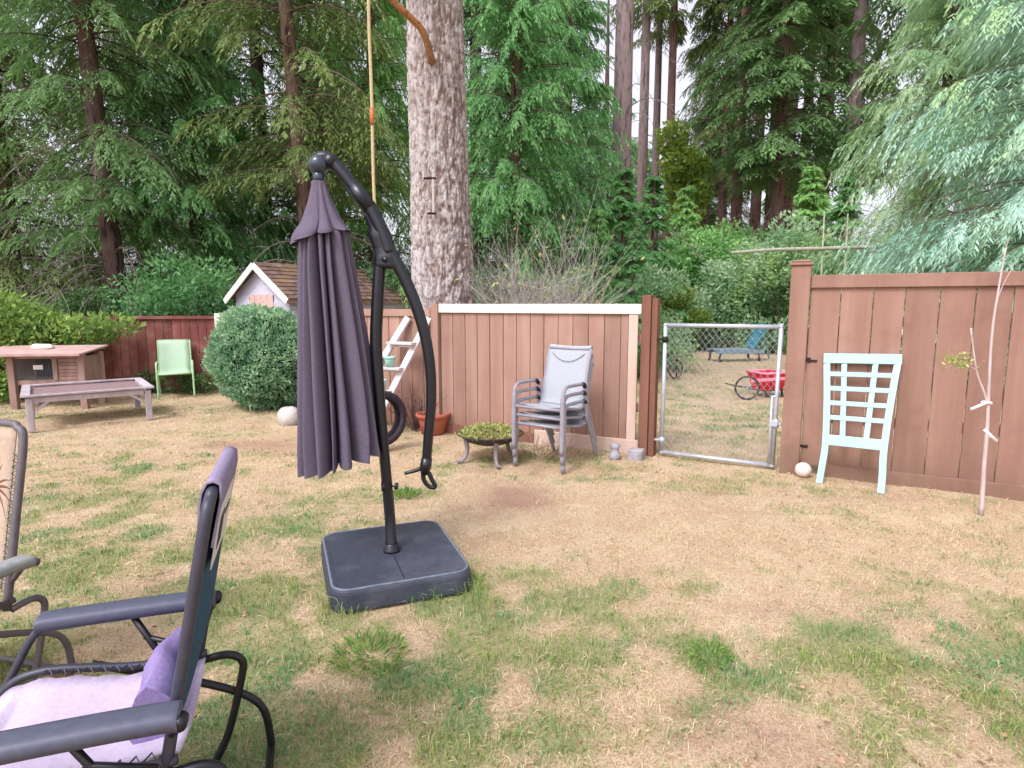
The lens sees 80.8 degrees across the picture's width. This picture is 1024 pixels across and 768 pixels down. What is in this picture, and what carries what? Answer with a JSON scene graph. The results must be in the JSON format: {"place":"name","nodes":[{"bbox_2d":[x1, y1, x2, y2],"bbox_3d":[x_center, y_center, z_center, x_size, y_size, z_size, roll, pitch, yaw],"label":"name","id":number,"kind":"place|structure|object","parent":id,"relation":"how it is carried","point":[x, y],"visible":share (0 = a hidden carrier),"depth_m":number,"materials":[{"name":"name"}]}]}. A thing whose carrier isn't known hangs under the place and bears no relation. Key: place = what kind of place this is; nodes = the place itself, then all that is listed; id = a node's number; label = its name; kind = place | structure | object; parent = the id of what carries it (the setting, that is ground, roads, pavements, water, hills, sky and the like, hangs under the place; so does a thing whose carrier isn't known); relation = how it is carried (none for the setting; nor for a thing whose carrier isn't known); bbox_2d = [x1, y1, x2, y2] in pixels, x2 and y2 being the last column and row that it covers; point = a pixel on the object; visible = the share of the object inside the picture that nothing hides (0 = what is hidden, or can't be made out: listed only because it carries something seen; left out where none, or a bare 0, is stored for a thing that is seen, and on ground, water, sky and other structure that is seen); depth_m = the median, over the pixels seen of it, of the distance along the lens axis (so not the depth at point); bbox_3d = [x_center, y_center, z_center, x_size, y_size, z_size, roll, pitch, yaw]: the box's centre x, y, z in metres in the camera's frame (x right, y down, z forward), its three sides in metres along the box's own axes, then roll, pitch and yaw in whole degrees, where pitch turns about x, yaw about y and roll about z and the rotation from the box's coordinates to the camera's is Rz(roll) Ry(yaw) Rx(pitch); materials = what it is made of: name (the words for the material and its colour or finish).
{"place":"outdoors","nodes":[
{"label":"outdoors","id":0,"kind":"place"},
{"bbox_2d":[0,306,1023,767],"bbox_3d":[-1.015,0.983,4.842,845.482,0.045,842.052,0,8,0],"label":"ground","id":1,"kind":"structure","parent":0,"point":[504,496],"depth_m":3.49,"materials":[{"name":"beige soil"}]},
{"bbox_2d":[0,371,9,402],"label":"shrub","id":2,"kind":"object","parent":1,"relation":"on","point":[4,379],"visible":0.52,"depth_m":9.79,"materials":[{"name":"green plant"}]},
{"bbox_2d":[0,137,41,304],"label":"conifer tree","id":3,"kind":"object","parent":1,"relation":"on","point":[28,242],"visible":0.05,"depth_m":14.66,"materials":[{"name":"green plant"}]},
{"bbox_2d":[0,419,75,682],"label":"recliner chair","id":4,"kind":"object","parent":1,"relation":"on","point":[13,566],"visible":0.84,"depth_m":2.41,"materials":[{"name":"beige fabric"}]},
{"bbox_2d":[0,0,92,301],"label":"conifer tree","id":5,"kind":"object","parent":1,"relation":"on","point":[15,8],"visible":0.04,"depth_m":21.25,"materials":[{"name":"green plant"}]},
{"bbox_2d":[0,345,107,409],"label":"rabbit hutch","id":6,"kind":"object","parent":1,"relation":"on","point":[63,363],"visible":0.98,"depth_m":9.31,"materials":[{"name":"brown wood"}]},
{"bbox_2d":[30,344,53,349],"bbox_3d":[-7.357,-0.576,9.426,0.341,0.110,0.207,0,8,0],"label":"folded cloth","id":7,"kind":"object","parent":6,"relation":"on","point":[41,346],"visible":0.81,"depth_m":9.36,"materials":[{"name":"fabric"}]},
{"bbox_2d":[57,359,77,379],"bbox_3d":[-6.864,-0.227,9.324,0.290,0.326,0.020,-1,8,-7],"label":"slatted door","id":8,"kind":"structure","parent":6,"relation":"in","point":[68,367],"depth_m":9.32,"materials":[{"name":"brown wood"}]},
{"bbox_2d":[0,289,146,398],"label":"hedge","id":9,"kind":"object","parent":1,"relation":"on","point":[28,316],"visible":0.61,"depth_m":9.92,"materials":[{"name":"green plant"}]},
{"bbox_2d":[0,0,160,313],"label":"conifer tree","id":10,"kind":"object","parent":1,"relation":"on","point":[12,270],"visible":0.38,"depth_m":15.04,"materials":[{"name":"green plant"}]},
{"bbox_2d":[15,284,156,363],"bbox_3d":[-8.837,-1.096,12.927,3.857,2.128,2.442,0,8,0],"label":"shrub","id":11,"kind":"object","parent":1,"relation":"on","point":[76,306],"visible":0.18,"depth_m":12.50,"materials":[{"name":"green plant"}]},
{"bbox_2d":[20,377,154,431],"bbox_3d":[-5.956,0.253,8.476,1.452,0.465,1.370,-6,10,-38],"label":"potting bench","id":12,"kind":"object","parent":1,"relation":"on","point":[137,387],"visible":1,"depth_m":8.26,"materials":[{"name":"grey wood"}]},
{"bbox_2d":[0,313,235,392],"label":"wooden fence","id":13,"kind":"object","parent":1,"relation":"on","point":[127,352],"visible":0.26,"depth_m":10.79,"materials":[{"name":"brown wood"}]},
{"bbox_2d":[0,0,253,315],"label":"conifer tree","id":14,"kind":"object","parent":1,"relation":"on","point":[101,145],"visible":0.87,"depth_m":12.75,"materials":[{"name":"green plant"}]},
{"bbox_2d":[12,0,242,315],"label":"conifer tree","id":15,"kind":"object","parent":1,"relation":"on","point":[117,47],"visible":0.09,"depth_m":17.82,"materials":[{"name":"green plant"}]},
{"bbox_2d":[0,446,274,767],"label":"recliner chair","id":16,"kind":"object","parent":1,"relation":"on","point":[141,715],"visible":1,"depth_m":1.70,"materials":[{"name":"purple fabric"}]},
{"bbox_2d":[95,245,241,362],"bbox_3d":[-6.804,-1.508,12.646,3.530,2.933,2.360,0,8,0],"label":"shrub","id":17,"kind":"object","parent":1,"relation":"on","point":[165,298],"visible":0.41,"depth_m":12.35,"materials":[{"name":"green plant"}]},
{"bbox_2d":[125,367,218,393],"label":"shrub","id":18,"kind":"object","parent":1,"relation":"on","point":[189,386],"visible":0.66,"depth_m":10.79,"materials":[{"name":"green plant"}]},
{"bbox_2d":[155,339,195,399],"bbox_3d":[-5.885,-0.273,10.523,0.572,0.980,0.680,-4,9,-28],"label":"garden chair","id":19,"kind":"object","parent":1,"relation":"on","point":[174,356],"visible":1,"depth_m":10.64,"materials":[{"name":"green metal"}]},
{"bbox_2d":[80,0,297,361],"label":"conifer tree","id":20,"kind":"object","parent":1,"relation":"on","point":[205,105],"visible":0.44,"depth_m":14.30,"materials":[{"name":"green plant"}]},
{"bbox_2d":[197,296,296,410],"bbox_3d":[-3.804,-0.477,9.377,1.859,1.772,1.881,6,9,36],"label":"round bush","id":21,"kind":"object","parent":1,"relation":"on","point":[255,352],"visible":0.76,"depth_m":8.83,"materials":[{"name":"green plant"}]},
{"bbox_2d":[153,0,367,312],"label":"conifer tree","id":22,"kind":"object","parent":1,"relation":"on","point":[259,63],"visible":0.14,"depth_m":17.30,"materials":[{"name":"green plant"}]},
{"bbox_2d":[135,0,410,312],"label":"conifer tree","id":23,"kind":"object","parent":1,"relation":"on","point":[353,133],"visible":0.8,"depth_m":13.15,"materials":[{"name":"green plant"}]},
{"bbox_2d":[277,406,296,425],"bbox_3d":[-2.999,0.445,8.098,0.330,0.294,0.242,0,8,0],"label":"rock","id":24,"kind":"object","parent":1,"relation":"on","point":[286,416],"visible":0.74,"depth_m":8.01,"materials":[{"name":"stone"}]},
{"bbox_2d":[223,262,410,324],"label":"garden shed","id":25,"kind":"structure","parent":1,"relation":"on","point":[270,285],"depth_m":11.93,"materials":[{"name":"grey"}]},
{"bbox_2d":[249,295,273,308],"bbox_3d":[-4.946,-0.984,11.957,0.714,1.560,0.016,4,9,30],"label":"door","id":26,"kind":"structure","parent":25,"relation":"in","point":[268,299],"depth_m":11.84,"materials":[{"name":"wood"}]},
{"bbox_2d":[249,1,409,271],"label":"conifer tree","id":27,"kind":"object","parent":1,"relation":"on","point":[288,190],"visible":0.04,"depth_m":18.05,"materials":[{"name":"green plant"}]},
{"bbox_2d":[284,0,411,307],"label":"conifer tree","id":28,"kind":"object","parent":1,"relation":"on","point":[382,76],"visible":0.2,"depth_m":15.44,"materials":[{"name":"green plant"}]},
{"bbox_2d":[321,624,413,677],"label":"grass tuft","id":29,"kind":"object","parent":1,"relation":"on","point":[360,646],"visible":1,"depth_m":2.78,"materials":[{"name":"green plant"}]},
{"bbox_2d":[290,151,470,611],"bbox_3d":[-0.786,-0.088,3.487,0.910,2.457,0.890,-3,8,-21],"label":"cantilever parasol","id":30,"kind":"object","parent":1,"relation":"on","point":[341,414],"visible":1,"depth_m":3.43,"materials":[{"name":"purple fabric"}]},
{"bbox_2d":[364,266,400,290],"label":"shrub","id":31,"kind":"object","parent":1,"relation":"on","point":[388,280],"visible":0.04,"depth_m":14.11,"materials":[{"name":"green plant"}]},
{"bbox_2d":[383,316,430,408],"bbox_3d":[-1.600,-0.103,7.491,1.226,1.474,0.447,-2,8,-12],"label":"wooden ladder","id":32,"kind":"object","parent":1,"relation":"on","point":[393,342],"visible":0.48,"depth_m":7.46,"materials":[{"name":"white wood"}]},
{"bbox_2d":[393,485,423,498],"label":"grass tuft","id":33,"kind":"object","parent":1,"relation":"on","point":[411,492],"visible":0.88,"depth_m":5.11,"materials":[{"name":"green plant"}]},
{"bbox_2d":[387,382,447,430],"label":"withered plant","id":34,"kind":"object","parent":1,"relation":"on","point":[416,426],"visible":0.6,"depth_m":7.66,"materials":[{"name":"brown plant"}]},
{"bbox_2d":[415,410,449,434],"bbox_3d":[-0.988,0.485,7.544,0.435,0.250,0.435,0,8,0],"label":"flower pot","id":35,"kind":"object","parent":1,"relation":"on","point":[440,424],"visible":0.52,"depth_m":7.42,"materials":[{"name":"ceramic"}]},
{"bbox_2d":[388,0,558,303],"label":"conifer tree","id":36,"kind":"object","parent":1,"relation":"on","point":[475,48],"visible":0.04,"depth_m":19.48,"materials":[{"name":"green plant"}]},
{"bbox_2d":[388,0,572,316],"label":"old fir tree","id":37,"kind":"object","parent":1,"relation":"on","point":[438,140],"visible":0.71,"depth_m":8.56,"materials":[{"name":"grey plant"}]},
{"bbox_2d":[367,0,406,444],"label":"tyre swing","id":38,"kind":"object","parent":37,"relation":"hanging from","point":[399,424],"visible":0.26,"depth_m":6.23,"materials":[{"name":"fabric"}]},
{"bbox_2d":[424,177,435,214],"bbox_3d":[-1.148,-2.641,8.456,0.170,0.500,0.060,0,8,0],"label":"nailed batten","id":39,"kind":"object","parent":37,"relation":"attached to","point":[433,207],"visible":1,"depth_m":8.44,"materials":[{"name":"brown wood"}]},
{"bbox_2d":[456,425,523,467],"bbox_3d":[-0.229,0.646,6.270,0.710,0.296,0.718,0,8,0],"label":"fire bowl","id":40,"kind":"object","parent":1,"relation":"on","point":[496,443],"visible":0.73,"depth_m":6.05,"materials":[{"name":"metal"}]},
{"bbox_2d":[455,421,521,441],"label":"succulent plant","id":41,"kind":"object","parent":40,"relation":"in","point":[497,426],"visible":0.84,"depth_m":6.20,"materials":[{"name":"green plant"}]},
{"bbox_2d":[364,295,660,456],"bbox_3d":[-0.574,-0.193,7.375,4.706,1.740,0.142,4,9,27],"label":"wooden fence","id":42,"kind":"object","parent":1,"relation":"on","point":[487,357],"visible":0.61,"depth_m":6.95,"materials":[{"name":"paint"}]},
{"bbox_2d":[654,323,783,467],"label":"chain link gate","id":43,"kind":"structure","parent":42,"relation":"attached to","point":[774,423],"depth_m":5.98,"materials":[{"name":"metal"}]},
{"bbox_2d":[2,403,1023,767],"bbox_3d":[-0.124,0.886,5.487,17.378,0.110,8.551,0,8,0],"label":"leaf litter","id":44,"kind":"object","parent":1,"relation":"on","point":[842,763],"visible":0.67,"depth_m":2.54,"materials":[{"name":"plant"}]},
{"bbox_2d":[432,181,648,345],"bbox_3d":[0.404,-1.441,9.255,3.534,3.625,3.821,0,8,0],"label":"bare bush","id":45,"kind":"object","parent":1,"relation":"on","point":[512,290],"visible":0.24,"depth_m":9.29,"materials":[{"name":"grey plant"}]},
{"bbox_2d":[463,0,629,303],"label":"conifer tree","id":46,"kind":"object","parent":1,"relation":"on","point":[517,131],"visible":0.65,"depth_m":13.84,"materials":[{"name":"green plant"}]},
{"bbox_2d":[481,0,614,297],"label":"conifer tree","id":47,"kind":"object","parent":1,"relation":"on","point":[600,51],"visible":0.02,"depth_m":21.88,"materials":[{"name":"green plant"}]},
{"bbox_2d":[518,431,590,457],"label":"withered plant","id":48,"kind":"object","parent":1,"relation":"on","point":[544,445],"visible":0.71,"depth_m":6.60,"materials":[{"name":"brown plant"}]},
{"bbox_2d":[513,363,597,472],"bbox_3d":[0.467,0.295,6.147,0.598,1.013,0.782,5,9,34],"label":"stacking chair","id":49,"kind":"object","parent":1,"relation":"on","point":[574,423],"visible":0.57,"depth_m":6.06,"materials":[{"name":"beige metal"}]},
{"bbox_2d":[512,354,596,464],"bbox_3d":[0.459,0.209,6.124,0.598,1.013,0.782,5,9,34],"label":"stacking chair","id":50,"kind":"object","parent":49,"relation":"on","point":[574,414],"visible":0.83,"depth_m":6.02,"materials":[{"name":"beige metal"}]},
{"bbox_2d":[511,344,596,455],"bbox_3d":[0.451,0.124,6.101,0.598,1.013,0.782,5,9,34],"label":"stacking chair","id":51,"kind":"object","parent":50,"relation":"on","point":[566,371],"visible":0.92,"depth_m":6.17,"materials":[{"name":"grey fabric"}]},
{"bbox_2d":[486,0,642,301],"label":"conifer tree","id":52,"kind":"object","parent":1,"relation":"on","point":[584,14],"visible":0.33,"depth_m":16.77,"materials":[{"name":"green plant"}]},
{"bbox_2d":[544,217,600,303],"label":"conifer tree","id":53,"kind":"object","parent":1,"relation":"on","point":[570,224],"visible":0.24,"depth_m":13.62,"materials":[{"name":"green plant"}]},
{"bbox_2d":[575,207,621,303],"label":"conifer tree","id":54,"kind":"object","parent":1,"relation":"on","point":[605,236],"visible":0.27,"depth_m":15.04,"materials":[{"name":"green plant"}]},
{"bbox_2d":[552,264,670,359],"bbox_3d":[1.971,-1.239,12.475,2.564,2.485,1.790,0,8,0],"label":"shrub","id":55,"kind":"object","parent":1,"relation":"on","point":[609,300],"visible":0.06,"depth_m":12.16,"materials":[{"name":"green plant"}]},
{"bbox_2d":[608,443,620,460],"bbox_3d":[1.068,0.698,6.250,0.127,0.180,0.130,0,8,0],"label":"stone ornament","id":56,"kind":"object","parent":1,"relation":"on","point":[614,454],"visible":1,"depth_m":6.21,"materials":[{"name":"stone"}]},
{"bbox_2d":[575,0,661,276],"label":"conifer tree","id":57,"kind":"object","parent":1,"relation":"on","point":[633,145],"visible":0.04,"depth_m":31.89,"materials":[{"name":"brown plant"}]},
{"bbox_2d":[586,167,665,355],"bbox_3d":[2.817,-3.109,16.192,2.705,5.262,2.512,2,8,13],"label":"conifer tree","id":58,"kind":"object","parent":1,"relation":"on","point":[629,207],"visible":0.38,"depth_m":15.90,"materials":[{"name":"green plant"}]},
{"bbox_2d":[628,447,644,460],"bbox_3d":[1.289,0.732,6.255,0.150,0.120,0.130,4,8,26],"label":"concrete block","id":59,"kind":"object","parent":1,"relation":"on","point":[636,454],"depth_m":6.20,"materials":[{"name":"concrete"}]},
{"bbox_2d":[605,229,674,378],"bbox_3d":[2.728,-1.775,13.462,1.690,3.289,1.570,-3,8,-24],"label":"conifer tree","id":60,"kind":"object","parent":1,"relation":"on","point":[634,263],"visible":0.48,"depth_m":13.16,"materials":[{"name":"green plant"}]},
{"bbox_2d":[607,137,673,275],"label":"conifer tree","id":61,"kind":"object","parent":1,"relation":"on","point":[648,170],"visible":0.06,"depth_m":34.23,"materials":[{"name":"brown plant"}]},
{"bbox_2d":[608,0,675,265],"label":"conifer tree","id":62,"kind":"object","parent":1,"relation":"on","point":[648,6],"visible":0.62,"depth_m":28.32,"materials":[{"name":"grey plant"}]},
{"bbox_2d":[602,261,700,372],"bbox_3d":[3.339,-1.613,14.463,2.270,2.654,1.539,0,8,0],"label":"shrub","id":63,"kind":"object","parent":1,"relation":"on","point":[657,277],"visible":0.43,"depth_m":14.22,"materials":[{"name":"green plant"}]},
{"bbox_2d":[561,0,743,284],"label":"conifer tree","id":64,"kind":"object","parent":1,"relation":"on","point":[623,67],"visible":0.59,"depth_m":18.68,"materials":[{"name":"grey plant"}]},
{"bbox_2d":[632,0,691,270],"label":"conifer tree","id":65,"kind":"object","parent":1,"relation":"on","point":[658,39],"visible":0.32,"depth_m":31.17,"materials":[{"name":"brown plant"}]},
{"bbox_2d":[629,174,698,353],"bbox_3d":[4.186,-3.613,18.760,2.668,5.591,2.874,-6,9,-36],"label":"conifer tree","id":66,"kind":"object","parent":1,"relation":"on","point":[653,211],"visible":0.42,"depth_m":18.34,"materials":[{"name":"green plant"}]},
{"bbox_2d":[640,0,710,265],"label":"conifer tree","id":67,"kind":"object","parent":1,"relation":"on","point":[677,26],"visible":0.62,"depth_m":29.10,"materials":[{"name":"brown plant"}]},
{"bbox_2d":[654,114,714,265],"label":"maple tree","id":68,"kind":"object","parent":1,"relation":"on","point":[688,164],"visible":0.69,"depth_m":24.82,"materials":[{"name":"green plant"}]},
{"bbox_2d":[659,185,712,334],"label":"conifer tree","id":69,"kind":"object","parent":1,"relation":"on","point":[687,215],"visible":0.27,"depth_m":23.16,"materials":[{"name":"green plant"}]},
{"bbox_2d":[660,283,712,348],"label":"shrub","id":70,"kind":"object","parent":1,"relation":"on","point":[674,304],"visible":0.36,"depth_m":20.11,"materials":[{"name":"green plant"}]},
{"bbox_2d":[655,216,754,319],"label":"shrub","id":71,"kind":"object","parent":1,"relation":"on","point":[717,242],"visible":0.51,"depth_m":22.12,"materials":[{"name":"green plant"}]},
{"bbox_2d":[657,17,754,290],"bbox_3d":[10.645,-14.599,32.052,6.079,23.763,5.571,-6,10,-39],"label":"conifer tree","id":72,"kind":"object","parent":1,"relation":"on","point":[691,69],"visible":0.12,"depth_m":31.61,"materials":[{"name":"green plant"}]},
{"bbox_2d":[682,638,736,668],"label":"grass tuft","id":73,"kind":"object","parent":1,"relation":"on","point":[689,652],"visible":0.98,"depth_m":2.78,"materials":[{"name":"green plant"}]},
{"bbox_2d":[675,0,764,333],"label":"conifer tree","id":74,"kind":"object","parent":1,"relation":"on","point":[715,9],"visible":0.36,"depth_m":30.42,"materials":[{"name":"green plant"}]},
{"bbox_2d":[670,258,771,349],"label":"shrub","id":75,"kind":"object","parent":1,"relation":"on","point":[719,286],"visible":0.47,"depth_m":20.51,"materials":[{"name":"green plant"}]},
{"bbox_2d":[700,23,751,234],"bbox_3d":[13.713,-13.213,38.534,5.967,19.817,6.468,3,8,20],"label":"conifer tree","id":76,"kind":"object","parent":1,"relation":"on","point":[726,209],"visible":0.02,"depth_m":38.20,"materials":[{"name":"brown plant"}]},
{"bbox_2d":[702,0,771,340],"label":"conifer tree","id":77,"kind":"object","parent":1,"relation":"on","point":[736,205],"visible":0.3,"depth_m":25.93,"materials":[{"name":"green plant"}]},
{"bbox_2d":[705,323,769,361],"bbox_3d":[6.444,-1.195,17.119,1.663,1.086,0.664,-1,8,-10],"label":"chaise lounge","id":78,"kind":"object","parent":1,"relation":"on","point":[749,345],"visible":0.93,"depth_m":16.98,"materials":[{"name":"teal paint"}]},
{"bbox_2d":[714,217,776,341],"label":"shrub","id":79,"kind":"object","parent":1,"relation":"on","point":[738,233],"visible":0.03,"depth_m":24.41,"materials":[{"name":"green plant"}]},
{"bbox_2d":[725,369,784,399],"bbox_3d":[4.235,0.008,10.434,1.135,0.460,0.690,-2,8,-18],"label":"garden cart","id":80,"kind":"object","parent":1,"relation":"on","point":[760,379],"visible":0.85,"depth_m":10.28,"materials":[{"name":"metal"}]},
{"bbox_2d":[716,1,793,240],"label":"conifer tree","id":81,"kind":"object","parent":1,"relation":"on","point":[755,205],"visible":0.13,"depth_m":28.90,"materials":[{"name":"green plant"}]},
{"bbox_2d":[725,1,803,239],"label":"conifer tree","id":82,"kind":"object","parent":1,"relation":"on","point":[766,210],"visible":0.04,"depth_m":30.95,"materials":[{"name":"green plant"}]},
{"bbox_2d":[719,235,814,353],"bbox_3d":[8.498,-2.941,19.771,3.291,3.874,2.357,0,8,0],"label":"shrub","id":83,"kind":"object","parent":1,"relation":"on","point":[749,289],"visible":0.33,"depth_m":19.80,"materials":[{"name":"green plant"}]},
{"bbox_2d":[682,0,884,343],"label":"conifer tree","id":84,"kind":"object","parent":1,"relation":"on","point":[757,160],"visible":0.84,"depth_m":23.26,"materials":[{"name":"green plant"}]},
{"bbox_2d":[733,208,836,354],"bbox_3d":[8.800,-3.139,18.856,3.617,4.574,2.480,0,8,0],"label":"shrub","id":85,"kind":"object","parent":1,"relation":"on","point":[799,241],"visible":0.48,"depth_m":18.55,"materials":[{"name":"green plant"}]},
{"bbox_2d":[757,1,834,317],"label":"conifer tree","id":86,"kind":"object","parent":1,"relation":"on","point":[787,199],"visible":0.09,"depth_m":27.77,"materials":[{"name":"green plant"}]},
{"bbox_2d":[765,164,838,346],"bbox_3d":[10.789,-4.461,21.490,3.139,6.577,3.381,-4,9,-28],"label":"conifer tree","id":87,"kind":"object","parent":1,"relation":"on","point":[812,205],"visible":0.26,"depth_m":21.16,"materials":[{"name":"green plant"}]},
{"bbox_2d":[795,462,811,476],"bbox_3d":[2.706,0.797,5.598,0.143,0.139,0.144,0,8,0],"label":"ball","id":88,"kind":"object","parent":1,"relation":"on","point":[803,469],"visible":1,"depth_m":5.55,"materials":[{"name":"plastic"}]},
{"bbox_2d":[730,211,878,274],"bbox_3d":[6.175,-1.887,12.881,3.098,3.548,0.124,0,8,0],"label":"pole trellis","id":89,"kind":"object","parent":1,"relation":"on","point":[845,247],"visible":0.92,"depth_m":12.71,"materials":[{"name":"wood"}]},
{"bbox_2d":[782,252,873,368],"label":"shrub","id":90,"kind":"object","parent":1,"relation":"on","point":[814,273],"visible":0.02,"depth_m":14.88,"materials":[{"name":"green plant"}]},
{"bbox_2d":[796,0,871,238],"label":"conifer tree","id":91,"kind":"object","parent":1,"relation":"on","point":[824,77],"visible":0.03,"depth_m":29.15,"materials":[{"name":"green plant"}]},
{"bbox_2d":[763,0,908,240],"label":"conifer tree","id":92,"kind":"object","parent":1,"relation":"on","point":[835,27],"visible":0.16,"depth_m":27.89,"materials":[{"name":"green plant"}]},
{"bbox_2d":[807,174,869,345],"bbox_3d":[10.330,-3.612,18.755,2.874,5.591,2.668,1,8,4],"label":"conifer tree","id":93,"kind":"object","parent":1,"relation":"on","point":[833,214],"visible":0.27,"depth_m":18.29,"materials":[{"name":"green plant"}]},
{"bbox_2d":[801,0,885,266],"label":"conifer tree","id":94,"kind":"object","parent":1,"relation":"on","point":[858,45],"visible":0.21,"depth_m":22.50,"materials":[{"name":"grey plant"}]},
{"bbox_2d":[816,353,901,493],"bbox_3d":[3.044,0.322,5.301,0.607,1.172,0.377,4,9,28],"label":"chair","id":95,"kind":"object","parent":1,"relation":"on","point":[842,439],"visible":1,"depth_m":5.32,"materials":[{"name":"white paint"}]},
{"bbox_2d":[773,0,1023,375],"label":"cypress tree","id":96,"kind":"object","parent":1,"relation":"on","point":[937,56],"visible":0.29,"depth_m":12.80,"materials":[{"name":"green plant"}]},
{"bbox_2d":[779,260,1023,501],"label":"wooden fence","id":97,"kind":"object","parent":1,"relation":"on","point":[921,322],"visible":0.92,"depth_m":5.22,"materials":[{"name":"paint"}]},
{"bbox_2d":[799,0,1023,292],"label":"conifer tree","id":98,"kind":"object","parent":1,"relation":"on","point":[880,49],"visible":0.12,"depth_m":21.80,"materials":[{"name":"green plant"}]},
{"bbox_2d":[832,0,1023,388],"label":"cypress tree","id":99,"kind":"object","parent":1,"relation":"on","point":[1009,83],"visible":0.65,"depth_m":10.45,"materials":[{"name":"green plant"}]},
{"bbox_2d":[939,237,1014,515],"bbox_3d":[3.402,-0.023,4.520,0.460,2.098,0.259,-2,8,-18],"label":"sapling","id":100,"kind":"object","parent":1,"relation":"on","point":[987,402],"visible":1,"depth_m":4.48,"materials":[{"name":"beige plant"}]},
{"bbox_2d":[1,0,1023,304],"label":"sky","id":101,"kind":"structure","parent":0,"point":[682,85],"materials":[{"name":"white"}]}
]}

